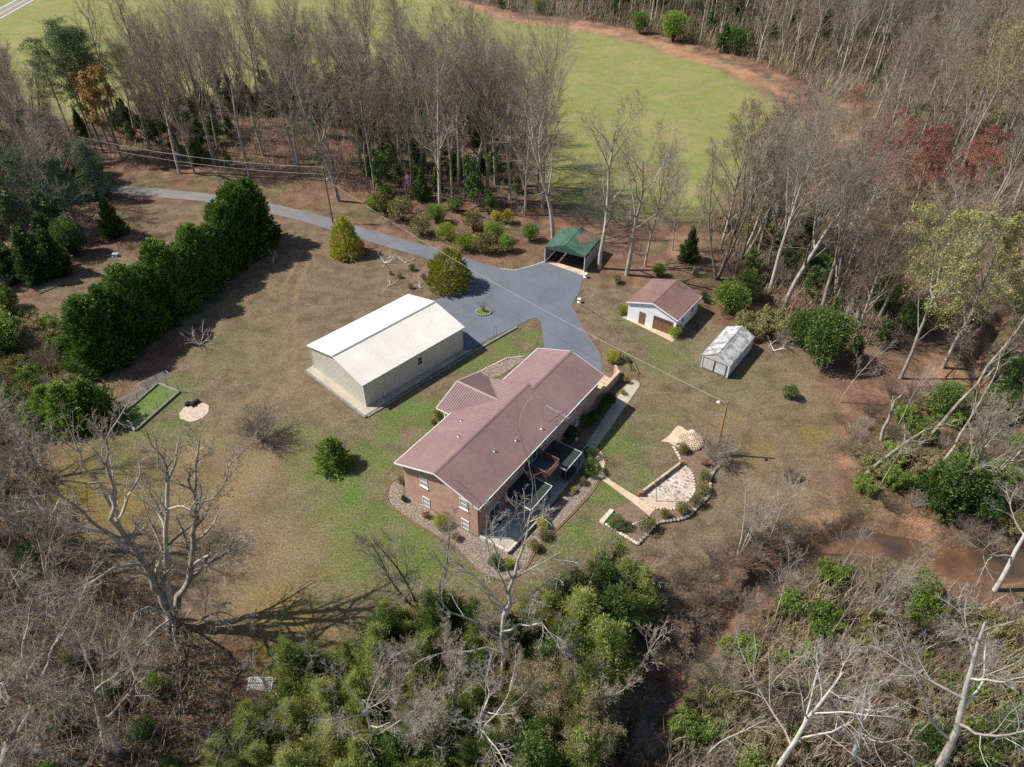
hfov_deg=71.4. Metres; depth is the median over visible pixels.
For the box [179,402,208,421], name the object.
ash circle
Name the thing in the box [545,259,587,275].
carport slab
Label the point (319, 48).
bare tree
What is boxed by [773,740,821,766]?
bare shrub
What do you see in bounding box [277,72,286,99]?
evergreen tree
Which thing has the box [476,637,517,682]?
bamboo clump
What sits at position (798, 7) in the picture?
evergreen tree
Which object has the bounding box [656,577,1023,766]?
bank leaves
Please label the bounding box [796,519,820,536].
bare shrub
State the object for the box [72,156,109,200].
evergreen tree
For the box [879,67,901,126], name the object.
bare sapling
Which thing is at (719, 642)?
bare shrub
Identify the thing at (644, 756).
bare shrub
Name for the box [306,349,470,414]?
slab apron
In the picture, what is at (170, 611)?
bare tree
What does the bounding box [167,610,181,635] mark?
bare shrub
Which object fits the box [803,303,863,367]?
holly tree
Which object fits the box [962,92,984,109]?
budding shrub
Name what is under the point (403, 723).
bamboo clump
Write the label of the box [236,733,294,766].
bamboo clump
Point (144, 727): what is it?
holly tree
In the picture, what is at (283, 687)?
bamboo clump
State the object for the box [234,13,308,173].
bare tree
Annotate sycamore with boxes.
[306,641,460,766]
[365,383,583,691]
[438,643,543,766]
[708,620,902,766]
[793,661,926,766]
[842,581,1023,766]
[947,444,1023,591]
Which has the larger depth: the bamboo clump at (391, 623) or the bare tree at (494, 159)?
the bare tree at (494, 159)
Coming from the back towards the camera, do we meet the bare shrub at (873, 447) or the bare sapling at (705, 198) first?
the bare sapling at (705, 198)
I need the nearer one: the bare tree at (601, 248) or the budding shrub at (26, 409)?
the budding shrub at (26, 409)
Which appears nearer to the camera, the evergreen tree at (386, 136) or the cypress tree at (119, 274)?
the cypress tree at (119, 274)
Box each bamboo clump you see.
[192,729,247,766]
[202,722,242,763]
[207,758,224,766]
[220,750,249,766]
[226,700,281,755]
[229,693,270,731]
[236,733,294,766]
[263,631,318,701]
[263,737,323,766]
[264,694,286,729]
[268,692,316,748]
[270,738,299,763]
[272,754,318,766]
[273,675,302,701]
[292,637,342,690]
[294,667,334,716]
[294,672,345,725]
[296,736,322,762]
[300,712,370,766]
[309,709,346,738]
[328,753,360,766]
[332,665,377,726]
[333,635,360,675]
[333,722,386,766]
[342,683,386,733]
[345,629,404,701]
[350,617,405,686]
[352,612,395,656]
[358,756,388,766]
[362,721,390,758]
[363,595,408,641]
[364,723,418,766]
[369,604,409,659]
[369,685,395,725]
[387,695,423,750]
[388,692,410,724]
[389,658,411,690]
[389,758,408,766]
[390,642,408,677]
[393,605,419,633]
[393,634,446,693]
[398,617,420,645]
[398,667,430,705]
[400,583,457,634]
[401,735,434,766]
[403,754,435,766]
[406,704,460,765]
[408,623,443,677]
[411,603,462,651]
[415,676,441,707]
[422,734,462,766]
[425,758,445,766]
[427,667,458,702]
[431,694,477,743]
[432,583,462,625]
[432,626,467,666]
[432,652,463,688]
[438,588,469,633]
[446,709,476,751]
[447,594,483,644]
[447,732,480,766]
[448,677,499,738]
[453,610,494,662]
[454,719,513,766]
[455,653,481,686]
[457,642,513,708]
[467,598,519,644]
[473,708,497,734]
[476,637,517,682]
[487,617,533,671]
[491,681,533,730]
[492,700,527,750]
[496,746,531,766]
[499,722,565,766]
[500,604,520,629]
[501,745,513,766]
[506,656,534,684]
[506,707,571,765]
[511,578,556,618]
[513,702,539,736]
[514,601,534,631]
[515,615,546,653]
[516,632,584,708]
[520,674,546,719]
[521,685,572,740]
[524,639,547,661]
[528,590,565,639]
[532,739,565,766]
[535,578,617,637]
[538,610,564,642]
[539,616,590,654]
[541,672,628,766]
[542,570,576,613]
[544,711,617,766]
[547,554,594,601]
[550,627,592,674]
[569,645,617,735]
[571,613,645,707]
[578,555,626,623]
[582,549,616,588]
[584,530,634,574]
[585,578,650,660]
[596,666,632,727]
[611,552,649,608]
[615,630,634,667]
[618,622,636,658]
[620,560,668,626]
[623,589,659,637]
[628,559,658,596]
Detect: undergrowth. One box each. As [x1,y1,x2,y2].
[0,0,1023,766]
[0,106,1023,766]
[464,0,1019,100]
[721,94,1023,345]
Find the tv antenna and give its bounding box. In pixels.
[538,400,569,443]
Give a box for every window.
[417,356,423,366]
[419,475,428,489]
[422,496,430,507]
[459,497,468,511]
[461,518,469,530]
[572,417,576,425]
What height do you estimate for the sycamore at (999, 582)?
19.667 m
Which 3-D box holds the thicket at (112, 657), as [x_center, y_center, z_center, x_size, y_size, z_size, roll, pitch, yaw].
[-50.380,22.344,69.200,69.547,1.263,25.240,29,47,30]
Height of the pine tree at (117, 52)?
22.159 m
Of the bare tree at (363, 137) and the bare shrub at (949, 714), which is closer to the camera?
the bare shrub at (949, 714)
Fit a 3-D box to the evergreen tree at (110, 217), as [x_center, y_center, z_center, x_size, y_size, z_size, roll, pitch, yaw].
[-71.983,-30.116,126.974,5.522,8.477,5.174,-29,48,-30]
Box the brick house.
[394,348,604,536]
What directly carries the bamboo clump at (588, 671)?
on the ground
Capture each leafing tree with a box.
[898,198,991,379]
[927,200,1023,368]
[1003,243,1023,358]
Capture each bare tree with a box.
[0,34,28,105]
[0,38,21,122]
[0,41,22,110]
[0,56,51,124]
[0,73,27,141]
[0,79,11,125]
[0,95,39,159]
[0,99,70,168]
[0,105,69,218]
[0,125,32,213]
[0,164,22,232]
[0,379,287,725]
[0,381,34,541]
[0,392,68,544]
[0,449,30,597]
[0,485,104,669]
[0,543,51,638]
[0,550,142,766]
[0,572,167,766]
[0,645,31,751]
[2,59,37,122]
[4,589,164,712]
[6,100,50,169]
[11,108,92,219]
[16,52,50,121]
[19,93,71,200]
[41,98,81,171]
[64,0,115,111]
[64,25,105,135]
[91,27,164,164]
[94,21,147,128]
[100,0,167,117]
[114,0,198,173]
[117,17,183,163]
[119,34,199,173]
[128,8,172,91]
[129,23,184,124]
[140,0,197,102]
[140,16,196,123]
[142,0,226,165]
[163,0,221,113]
[163,0,225,151]
[169,0,229,137]
[176,13,273,177]
[192,6,242,110]
[198,0,264,155]
[198,20,229,90]
[212,0,272,96]
[223,0,276,87]
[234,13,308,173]
[242,3,282,104]
[245,12,320,165]
[252,32,355,201]
[261,0,321,95]
[266,0,309,117]
[269,0,316,98]
[284,25,342,176]
[289,2,316,73]
[304,0,377,167]
[305,0,348,124]
[306,8,352,102]
[317,1,372,114]
[317,5,408,190]
[323,0,354,85]
[337,72,392,182]
[341,0,379,64]
[343,79,368,151]
[346,0,394,102]
[352,506,471,610]
[363,36,420,164]
[364,36,398,105]
[364,67,419,190]
[365,640,450,754]
[366,0,417,68]
[367,17,421,140]
[369,0,444,165]
[377,0,408,80]
[386,613,458,688]
[389,629,479,763]
[393,25,445,164]
[397,14,427,127]
[399,39,477,197]
[400,0,497,185]
[406,0,453,119]
[409,30,467,206]
[419,40,526,196]
[423,0,457,102]
[427,0,479,133]
[430,0,521,188]
[434,23,472,143]
[446,1,488,114]
[455,8,528,184]
[459,29,512,156]
[466,7,504,120]
[468,15,539,200]
[471,1,538,165]
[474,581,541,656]
[484,76,596,238]
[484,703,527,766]
[490,0,592,207]
[493,47,520,141]
[496,37,539,164]
[505,43,560,182]
[506,72,578,214]
[507,69,573,192]
[554,633,642,720]
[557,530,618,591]
[572,87,660,269]
[579,0,600,19]
[582,629,612,686]
[586,113,695,275]
[619,121,690,266]
[647,162,692,249]
[692,119,782,280]
[701,91,784,251]
[728,119,811,260]
[729,0,760,26]
[729,465,781,555]
[734,71,818,250]
[734,95,802,207]
[738,128,810,272]
[750,0,792,59]
[752,72,850,232]
[752,137,908,308]
[758,70,823,200]
[760,49,875,293]
[772,89,847,222]
[803,0,854,67]
[804,48,934,311]
[815,154,883,306]
[829,0,874,71]
[835,200,927,339]
[858,0,904,79]
[863,536,941,621]
[867,13,929,115]
[875,61,947,157]
[877,21,938,134]
[878,0,926,62]
[880,0,952,126]
[882,19,934,108]
[888,0,935,66]
[890,161,997,305]
[891,14,944,114]
[904,0,949,35]
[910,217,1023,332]
[918,29,978,141]
[920,33,991,167]
[921,21,978,134]
[922,0,991,116]
[932,0,976,86]
[935,74,998,188]
[938,0,982,82]
[942,152,1023,301]
[953,1,1001,62]
[958,23,991,103]
[960,388,1023,483]
[963,0,1017,119]
[977,0,1023,124]
[986,8,1023,113]
[986,21,1023,205]
[991,100,1023,204]
[1001,11,1023,102]
[1004,84,1023,183]
[1007,47,1023,140]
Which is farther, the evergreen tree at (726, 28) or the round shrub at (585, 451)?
the evergreen tree at (726, 28)
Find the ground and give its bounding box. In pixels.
[0,0,1023,766]
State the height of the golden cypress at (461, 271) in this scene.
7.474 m
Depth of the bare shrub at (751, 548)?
74.31 m
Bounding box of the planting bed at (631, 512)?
[607,448,717,541]
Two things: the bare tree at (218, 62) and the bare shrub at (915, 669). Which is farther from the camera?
the bare tree at (218, 62)
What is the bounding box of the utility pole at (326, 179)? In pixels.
[322,167,333,222]
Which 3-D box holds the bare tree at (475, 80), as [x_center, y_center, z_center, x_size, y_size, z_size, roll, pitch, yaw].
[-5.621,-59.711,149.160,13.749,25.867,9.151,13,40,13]
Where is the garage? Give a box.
[627,278,701,334]
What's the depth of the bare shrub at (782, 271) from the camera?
115.58 m
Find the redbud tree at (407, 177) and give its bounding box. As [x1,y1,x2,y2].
[402,173,411,194]
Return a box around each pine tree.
[9,35,72,137]
[35,14,104,152]
[37,30,96,148]
[50,26,115,150]
[56,25,120,152]
[103,43,150,144]
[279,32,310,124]
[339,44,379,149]
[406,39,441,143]
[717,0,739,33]
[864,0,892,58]
[927,0,956,55]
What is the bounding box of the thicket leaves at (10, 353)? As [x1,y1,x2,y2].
[0,317,73,433]
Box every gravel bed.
[388,474,598,578]
[480,357,524,377]
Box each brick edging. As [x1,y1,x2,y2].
[387,475,536,580]
[540,480,599,544]
[571,304,601,356]
[593,443,612,479]
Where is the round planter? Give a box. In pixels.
[475,301,491,315]
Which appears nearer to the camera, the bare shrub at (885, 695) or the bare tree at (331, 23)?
the bare shrub at (885, 695)
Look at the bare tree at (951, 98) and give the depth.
138.75 m
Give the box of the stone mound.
[661,426,703,450]
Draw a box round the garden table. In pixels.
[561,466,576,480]
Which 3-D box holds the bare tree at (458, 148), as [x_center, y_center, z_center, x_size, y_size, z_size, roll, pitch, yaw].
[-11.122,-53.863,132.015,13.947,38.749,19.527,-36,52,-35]
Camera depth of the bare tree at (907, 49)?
160.60 m
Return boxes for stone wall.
[605,523,638,544]
[638,464,718,544]
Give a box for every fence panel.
[106,388,145,407]
[137,370,170,389]
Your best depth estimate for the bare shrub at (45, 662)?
65.15 m
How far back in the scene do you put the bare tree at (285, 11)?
167.43 m
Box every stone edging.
[478,356,524,372]
[500,261,543,269]
[648,464,695,509]
[673,446,680,458]
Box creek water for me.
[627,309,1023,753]
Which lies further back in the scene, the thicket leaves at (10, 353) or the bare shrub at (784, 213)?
the bare shrub at (784, 213)
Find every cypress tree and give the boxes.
[53,293,138,381]
[82,283,150,363]
[98,262,172,348]
[129,262,182,331]
[135,237,205,320]
[161,241,215,305]
[174,222,232,294]
[193,222,239,281]
[200,198,255,271]
[215,180,271,260]
[233,176,282,252]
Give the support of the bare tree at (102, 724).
on the ground
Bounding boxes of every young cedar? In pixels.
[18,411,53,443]
[27,383,74,427]
[36,380,105,443]
[58,376,134,439]
[312,435,355,480]
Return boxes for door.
[489,501,499,523]
[527,450,536,465]
[638,311,645,324]
[652,315,672,334]
[702,357,714,371]
[713,361,726,375]
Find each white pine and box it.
[0,145,60,223]
[10,105,73,172]
[29,156,99,231]
[64,138,113,195]
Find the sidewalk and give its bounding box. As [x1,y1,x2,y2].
[583,380,639,452]
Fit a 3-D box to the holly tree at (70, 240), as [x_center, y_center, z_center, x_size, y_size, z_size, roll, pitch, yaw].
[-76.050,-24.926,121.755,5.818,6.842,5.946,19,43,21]
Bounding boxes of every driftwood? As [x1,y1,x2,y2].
[377,250,395,263]
[768,338,787,350]
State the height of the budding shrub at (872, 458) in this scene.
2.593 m
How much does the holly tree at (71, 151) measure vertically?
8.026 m
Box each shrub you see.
[0,270,16,286]
[0,288,10,314]
[0,303,9,319]
[0,310,20,353]
[0,383,28,413]
[0,409,19,442]
[0,631,18,648]
[1,227,27,240]
[1,352,28,372]
[5,307,39,321]
[5,313,43,345]
[5,593,31,607]
[7,538,25,559]
[11,362,48,385]
[11,400,31,418]
[15,329,48,353]
[17,340,58,369]
[18,709,48,738]
[22,471,53,492]
[23,386,37,399]
[31,370,64,388]
[33,757,59,766]
[35,311,62,330]
[36,319,63,341]
[36,655,55,670]
[40,335,66,353]
[44,373,75,388]
[56,634,90,665]
[62,363,89,379]
[63,539,81,556]
[72,579,99,601]
[91,701,110,717]
[99,592,125,611]
[99,742,130,766]
[132,590,159,614]
[140,671,168,695]
[148,711,185,747]
[158,754,181,766]
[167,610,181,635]
[213,646,231,662]
[365,194,378,209]
[374,191,392,211]
[378,184,396,198]
[387,194,413,220]
[397,475,403,483]
[400,494,407,501]
[408,264,415,270]
[409,213,431,235]
[422,511,429,517]
[426,204,447,222]
[431,512,449,528]
[434,409,443,420]
[435,221,456,239]
[446,196,463,211]
[451,532,460,539]
[453,231,477,249]
[461,209,483,230]
[473,230,496,252]
[483,220,504,240]
[487,552,502,566]
[491,210,503,220]
[498,233,514,251]
[502,208,513,223]
[502,557,515,567]
[521,222,539,240]
[526,538,539,551]
[532,0,548,13]
[536,513,547,527]
[536,526,549,539]
[562,424,581,443]
[567,207,587,221]
[571,486,575,493]
[578,476,586,484]
[581,410,600,426]
[582,458,601,476]
[583,446,597,457]
[597,403,607,415]
[599,222,616,234]
[601,391,616,405]
[605,349,620,362]
[607,512,624,530]
[612,273,621,283]
[612,736,641,762]
[617,304,627,315]
[621,731,662,766]
[622,213,639,224]
[623,376,629,382]
[623,642,641,663]
[624,715,666,745]
[625,521,632,530]
[630,619,651,641]
[630,657,660,686]
[637,515,655,532]
[638,621,662,661]
[642,750,669,766]
[645,600,669,632]
[649,641,676,679]
[650,589,684,621]
[651,262,666,275]
[651,570,672,591]
[651,613,684,646]
[652,642,681,669]
[652,693,672,710]
[654,672,674,699]
[657,568,686,586]
[660,507,671,519]
[661,10,690,40]
[661,577,687,602]
[664,616,694,646]
[664,636,684,651]
[666,705,718,748]
[668,324,683,336]
[668,630,693,655]
[670,554,695,578]
[673,680,697,702]
[674,597,705,631]
[675,500,691,514]
[675,565,704,591]
[676,652,702,684]
[678,441,689,453]
[680,686,720,726]
[681,661,718,689]
[681,750,702,766]
[686,589,706,613]
[686,605,720,635]
[686,614,717,647]
[688,568,707,587]
[688,667,724,700]
[689,640,712,663]
[690,558,714,573]
[691,492,705,507]
[693,584,717,601]
[696,480,710,493]
[696,592,727,623]
[697,468,710,480]
[697,644,725,677]
[697,735,738,765]
[698,581,739,606]
[699,541,730,564]
[700,458,709,465]
[700,567,720,587]
[700,622,722,643]
[700,705,727,739]
[701,291,710,302]
[703,662,754,704]
[703,682,748,724]
[707,758,743,766]
[708,556,727,577]
[710,209,740,230]
[710,277,751,314]
[710,609,735,626]
[710,631,738,661]
[713,642,752,681]
[716,632,762,668]
[717,526,750,555]
[718,544,744,568]
[720,623,744,649]
[723,578,744,596]
[726,593,758,619]
[727,563,746,581]
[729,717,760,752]
[730,589,754,609]
[732,208,749,222]
[732,611,752,633]
[733,544,767,575]
[734,308,772,337]
[734,742,777,766]
[735,516,771,541]
[737,260,770,282]
[737,694,771,734]
[738,527,764,549]
[739,585,763,608]
[741,217,780,246]
[742,536,773,561]
[742,667,780,707]
[744,612,786,649]
[749,198,768,215]
[749,650,795,690]
[752,303,793,335]
[752,721,806,766]
[754,561,773,578]
[754,697,791,737]
[755,565,785,588]
[755,592,785,615]
[757,515,783,534]
[757,606,781,629]
[758,529,777,549]
[759,248,786,267]
[759,670,804,718]
[762,582,779,597]
[763,581,795,603]
[764,534,799,560]
[765,262,796,283]
[770,527,796,548]
[770,642,792,663]
[772,658,815,702]
[773,326,795,348]
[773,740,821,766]
[774,516,798,531]
[774,585,814,619]
[776,201,809,220]
[776,621,813,663]
[778,697,837,743]
[780,565,809,590]
[781,384,799,397]
[781,562,802,582]
[781,578,818,601]
[787,523,806,543]
[787,725,812,756]
[793,636,836,681]
[795,640,825,671]
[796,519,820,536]
[797,555,818,577]
[798,541,821,558]
[799,566,818,584]
[801,246,830,264]
[803,595,845,644]
[803,670,834,696]
[806,583,841,606]
[807,517,835,538]
[810,546,841,563]
[813,681,866,731]
[816,556,855,588]
[817,597,843,620]
[819,726,857,766]
[822,267,850,296]
[825,629,863,668]
[826,659,859,693]
[831,586,864,615]
[834,433,869,458]
[838,546,866,565]
[838,745,879,766]
[840,678,878,710]
[842,624,876,656]
[844,420,868,438]
[848,617,862,631]
[848,726,891,763]
[852,471,881,496]
[852,604,902,640]
[852,657,872,678]
[855,568,883,593]
[856,414,875,427]
[856,628,904,671]
[856,666,899,706]
[857,450,889,476]
[858,546,884,566]
[858,702,912,740]
[861,438,889,457]
[862,399,888,416]
[862,593,886,612]
[865,560,908,604]
[871,742,910,766]
[873,695,895,714]
[878,322,922,358]
[878,492,907,514]
[878,613,926,651]
[879,462,917,488]
[879,670,901,694]
[880,599,915,630]
[881,440,914,465]
[881,639,934,673]
[883,93,907,108]
[883,376,918,404]
[886,419,909,445]
[889,400,917,421]
[890,650,946,697]
[890,671,945,727]
[892,594,911,612]
[902,109,923,125]
[902,294,936,315]
[902,413,937,441]
[903,590,950,628]
[903,739,950,766]
[905,378,924,400]
[905,443,942,473]
[906,487,931,514]
[906,563,946,599]
[907,133,920,144]
[909,606,943,637]
[910,646,941,674]
[913,369,945,391]
[913,674,951,704]
[913,758,936,766]
[915,99,930,111]
[917,390,940,412]
[917,624,945,657]
[920,151,951,174]
[923,184,950,201]
[928,641,980,680]
[929,405,970,425]
[930,433,954,446]
[932,611,967,638]
[933,747,977,766]
[935,637,970,669]
[938,702,966,739]
[939,582,977,616]
[941,108,961,119]
[942,670,990,704]
[945,289,974,306]
[946,506,992,538]
[946,720,985,766]
[953,437,976,454]
[954,697,991,730]
[957,131,983,147]
[957,181,978,191]
[957,624,1007,653]
[959,129,979,138]
[959,716,1003,757]
[961,644,1015,686]
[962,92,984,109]
[962,739,1005,766]
[963,391,986,409]
[963,604,1019,647]
[969,420,1007,442]
[970,408,1003,429]
[972,162,996,183]
[972,681,1015,721]
[974,515,1009,548]
[978,438,1006,461]
[978,706,1023,766]
[983,180,1004,192]
[987,152,1010,167]
[988,753,1017,766]
[990,118,1008,129]
[990,457,1023,487]
[991,701,1023,754]
[992,680,1023,710]
[993,105,1013,114]
[993,503,1023,535]
[993,608,1017,627]
[993,647,1010,668]
[994,437,1023,466]
[996,424,1015,443]
[999,396,1023,416]
[999,645,1023,676]
[1003,737,1023,763]
[1004,485,1023,502]
[1005,432,1023,454]
[1008,747,1023,766]
[1009,118,1023,131]
[1013,615,1023,639]
[1015,491,1023,519]
[1015,636,1023,666]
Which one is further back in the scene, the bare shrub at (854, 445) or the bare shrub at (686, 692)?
the bare shrub at (854, 445)
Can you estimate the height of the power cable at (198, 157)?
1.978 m
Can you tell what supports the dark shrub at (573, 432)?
on the mulch bed at (584, 437)
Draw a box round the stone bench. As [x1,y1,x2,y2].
[599,509,613,524]
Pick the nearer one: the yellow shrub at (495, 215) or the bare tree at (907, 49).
the yellow shrub at (495, 215)
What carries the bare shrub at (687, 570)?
on the ground
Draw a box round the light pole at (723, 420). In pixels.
[715,400,728,453]
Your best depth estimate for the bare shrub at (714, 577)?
72.47 m
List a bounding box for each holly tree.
[0,284,18,310]
[12,538,49,571]
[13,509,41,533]
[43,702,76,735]
[47,217,85,255]
[56,137,91,172]
[66,653,89,670]
[69,151,103,175]
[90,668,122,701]
[129,712,156,741]
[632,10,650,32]
[726,25,749,53]
[735,267,763,301]
[786,309,823,345]
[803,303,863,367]
[808,252,823,267]
[864,269,904,310]
[898,297,933,333]
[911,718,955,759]
[929,379,973,413]
[934,444,1005,510]
[970,484,1006,519]
[981,379,1023,423]
[986,347,1023,385]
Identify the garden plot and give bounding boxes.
[114,376,179,430]
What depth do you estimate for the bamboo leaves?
61.22 m
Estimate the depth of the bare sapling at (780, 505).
71.99 m
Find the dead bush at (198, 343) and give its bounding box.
[179,321,211,344]
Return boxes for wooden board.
[692,267,699,274]
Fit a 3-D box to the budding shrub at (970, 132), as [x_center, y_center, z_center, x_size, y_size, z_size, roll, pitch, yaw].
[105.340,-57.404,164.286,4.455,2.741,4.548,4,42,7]
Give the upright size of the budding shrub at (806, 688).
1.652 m
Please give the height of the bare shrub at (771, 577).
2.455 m
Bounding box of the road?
[0,0,33,18]
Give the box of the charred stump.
[184,399,199,406]
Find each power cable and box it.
[75,142,309,173]
[77,136,309,166]
[327,180,725,402]
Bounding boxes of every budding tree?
[67,63,122,158]
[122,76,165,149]
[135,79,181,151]
[487,641,539,714]
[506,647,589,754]
[525,639,596,732]
[553,687,626,766]
[700,0,713,44]
[720,96,788,232]
[777,0,821,71]
[785,118,864,270]
[788,90,815,128]
[808,0,829,45]
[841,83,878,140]
[846,144,898,242]
[858,121,896,193]
[865,127,922,215]
[873,104,921,190]
[876,193,948,321]
[900,121,959,231]
[911,123,956,208]
[920,13,960,104]
[931,136,1006,236]
[937,33,985,131]
[940,53,1013,144]
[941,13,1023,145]
[959,37,1023,130]
[960,122,1011,205]
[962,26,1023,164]
[964,0,1022,92]
[973,26,1023,156]
[979,55,1023,189]
[983,0,1023,92]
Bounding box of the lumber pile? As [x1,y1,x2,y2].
[34,280,62,293]
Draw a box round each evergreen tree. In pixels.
[0,129,12,166]
[0,174,33,229]
[0,243,18,278]
[0,246,20,285]
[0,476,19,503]
[4,127,30,157]
[4,157,26,181]
[9,229,53,286]
[10,220,41,258]
[25,183,60,225]
[28,210,56,233]
[33,157,67,203]
[34,102,68,150]
[35,224,76,277]
[45,141,71,181]
[46,199,61,218]
[57,212,87,251]
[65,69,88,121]
[71,107,90,137]
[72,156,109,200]
[95,193,130,239]
[109,111,124,138]
[116,97,134,126]
[122,120,135,138]
[132,114,144,131]
[138,93,153,123]
[145,117,164,146]
[155,107,167,131]
[166,131,179,148]
[168,98,184,125]
[170,84,184,106]
[180,98,202,125]
[183,126,209,165]
[189,117,204,137]
[191,125,206,148]
[192,78,206,108]
[203,95,216,114]
[204,113,224,144]
[205,66,226,104]
[220,114,235,138]
[222,73,241,109]
[222,149,232,164]
[230,98,238,112]
[234,74,248,103]
[247,93,260,113]
[253,86,261,100]
[255,68,276,97]
[259,83,278,116]
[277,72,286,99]
[281,79,305,106]
[281,97,289,112]
[291,102,299,119]
[308,63,323,91]
[308,97,324,130]
[319,81,339,118]
[320,97,333,119]
[334,65,345,88]
[349,119,366,145]
[354,109,376,155]
[361,153,373,178]
[368,111,378,139]
[369,148,394,191]
[374,125,396,166]
[380,77,392,106]
[383,142,401,172]
[385,110,399,140]
[389,163,403,185]
[393,88,410,118]
[400,84,413,114]
[402,133,419,161]
[406,136,426,169]
[411,84,430,127]
[411,167,432,201]
[412,165,418,186]
[418,157,425,174]
[422,114,439,155]
[426,94,443,121]
[430,130,448,164]
[430,166,444,189]
[445,151,462,180]
[452,142,461,163]
[458,103,470,131]
[461,119,471,136]
[462,153,485,203]
[463,166,481,190]
[468,125,480,146]
[470,100,489,133]
[480,153,485,173]
[483,133,500,160]
[483,187,498,212]
[488,150,505,180]
[497,0,505,8]
[509,139,519,163]
[511,175,521,192]
[610,0,619,13]
[646,0,658,11]
[677,226,701,263]
[691,20,698,33]
[694,0,706,16]
[704,10,716,32]
[705,0,718,15]
[715,21,730,51]
[730,0,741,17]
[734,0,744,8]
[743,30,755,56]
[744,247,762,276]
[749,0,767,16]
[757,211,772,229]
[769,20,778,40]
[769,233,787,252]
[780,3,795,24]
[783,234,801,275]
[784,11,795,27]
[791,0,801,15]
[796,211,820,247]
[803,265,824,300]
[819,2,835,41]
[820,257,835,284]
[831,35,843,54]
[831,289,849,310]
[846,335,866,358]
[870,55,887,84]
[875,319,897,345]
[908,461,945,499]
[922,462,974,523]
[932,305,953,331]
[949,280,961,300]
[966,303,984,325]
[974,6,993,36]
[1008,287,1023,315]
[1009,309,1023,328]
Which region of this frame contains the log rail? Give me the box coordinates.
[581,304,638,372]
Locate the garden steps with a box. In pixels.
[597,376,609,391]
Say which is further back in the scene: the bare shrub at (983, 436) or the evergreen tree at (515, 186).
the evergreen tree at (515, 186)
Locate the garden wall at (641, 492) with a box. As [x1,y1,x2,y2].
[638,459,683,496]
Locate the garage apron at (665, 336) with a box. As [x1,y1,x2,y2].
[623,316,676,341]
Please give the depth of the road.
264.75 m
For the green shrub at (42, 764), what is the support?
on the ground
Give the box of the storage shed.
[699,325,754,377]
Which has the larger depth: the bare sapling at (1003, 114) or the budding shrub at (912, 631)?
the bare sapling at (1003, 114)
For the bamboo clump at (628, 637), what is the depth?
65.73 m
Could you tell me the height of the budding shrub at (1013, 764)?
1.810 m
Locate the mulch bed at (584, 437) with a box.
[564,387,619,450]
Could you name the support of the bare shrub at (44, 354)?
on the ground
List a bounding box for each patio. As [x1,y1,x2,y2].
[479,450,589,549]
[639,466,693,508]
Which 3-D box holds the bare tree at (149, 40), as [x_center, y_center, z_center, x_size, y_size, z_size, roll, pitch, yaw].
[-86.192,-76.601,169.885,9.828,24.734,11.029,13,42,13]
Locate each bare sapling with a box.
[75,210,92,249]
[180,722,226,765]
[204,708,262,766]
[232,649,277,698]
[252,703,302,749]
[279,629,324,672]
[316,656,344,684]
[326,115,342,167]
[330,99,345,156]
[336,616,369,648]
[336,710,359,744]
[359,124,381,155]
[361,96,384,153]
[363,62,397,120]
[380,57,404,125]
[380,90,405,170]
[383,655,411,706]
[399,113,416,168]
[400,81,428,141]
[436,646,470,695]
[445,128,463,152]
[450,105,469,179]
[453,111,470,163]
[469,627,512,690]
[471,742,506,766]
[542,608,579,651]
[612,558,633,603]
[631,520,655,552]
[633,616,674,682]
[635,553,670,586]
[641,450,668,500]
[647,193,662,240]
[666,152,692,222]
[671,733,717,766]
[695,164,723,235]
[706,695,787,760]
[765,465,811,539]
[767,530,813,615]
[768,631,827,690]
[785,742,824,766]
[786,198,805,244]
[826,296,868,368]
[829,567,878,637]
[835,515,884,566]
[840,337,897,401]
[843,246,877,311]
[844,626,894,686]
[874,427,917,489]
[876,66,892,105]
[876,545,941,618]
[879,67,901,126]
[897,361,939,426]
[905,647,1002,746]
[944,316,981,377]
[966,337,1004,399]
[970,650,1023,689]
[984,678,1023,744]
[990,90,1019,126]
[996,149,1022,199]
[998,174,1023,214]
[999,404,1023,459]
[1000,119,1023,168]
[1009,377,1023,436]
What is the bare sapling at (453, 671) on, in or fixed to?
on the ground
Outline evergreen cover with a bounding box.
[485,0,1020,96]
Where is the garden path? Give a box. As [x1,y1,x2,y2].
[583,446,655,514]
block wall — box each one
[304,371,365,417]
[367,352,472,417]
[473,326,517,351]
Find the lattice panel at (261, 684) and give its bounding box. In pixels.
[246,677,272,692]
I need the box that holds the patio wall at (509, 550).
[480,521,535,553]
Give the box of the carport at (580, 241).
[544,227,600,271]
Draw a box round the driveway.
[65,180,601,371]
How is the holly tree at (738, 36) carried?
on the ground
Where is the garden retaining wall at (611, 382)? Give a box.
[596,365,619,403]
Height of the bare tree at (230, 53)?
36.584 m
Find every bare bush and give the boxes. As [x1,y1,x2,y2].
[230,399,280,451]
[693,424,740,469]
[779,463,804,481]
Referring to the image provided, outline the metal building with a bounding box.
[306,294,464,406]
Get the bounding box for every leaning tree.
[854,417,962,483]
[879,387,905,440]
[918,303,1023,444]
[943,342,1015,460]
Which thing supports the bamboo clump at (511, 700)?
on the ground
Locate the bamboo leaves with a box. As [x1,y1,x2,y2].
[245,580,651,766]
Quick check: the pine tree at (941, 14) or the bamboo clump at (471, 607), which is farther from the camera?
the pine tree at (941, 14)
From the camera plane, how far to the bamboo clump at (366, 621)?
63.12 m
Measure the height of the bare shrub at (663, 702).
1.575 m
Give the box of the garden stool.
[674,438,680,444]
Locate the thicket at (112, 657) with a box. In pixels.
[0,436,237,766]
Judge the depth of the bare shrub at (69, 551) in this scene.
74.91 m
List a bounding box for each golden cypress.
[328,215,364,261]
[424,246,473,296]
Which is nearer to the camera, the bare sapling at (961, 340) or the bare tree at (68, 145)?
the bare sapling at (961, 340)

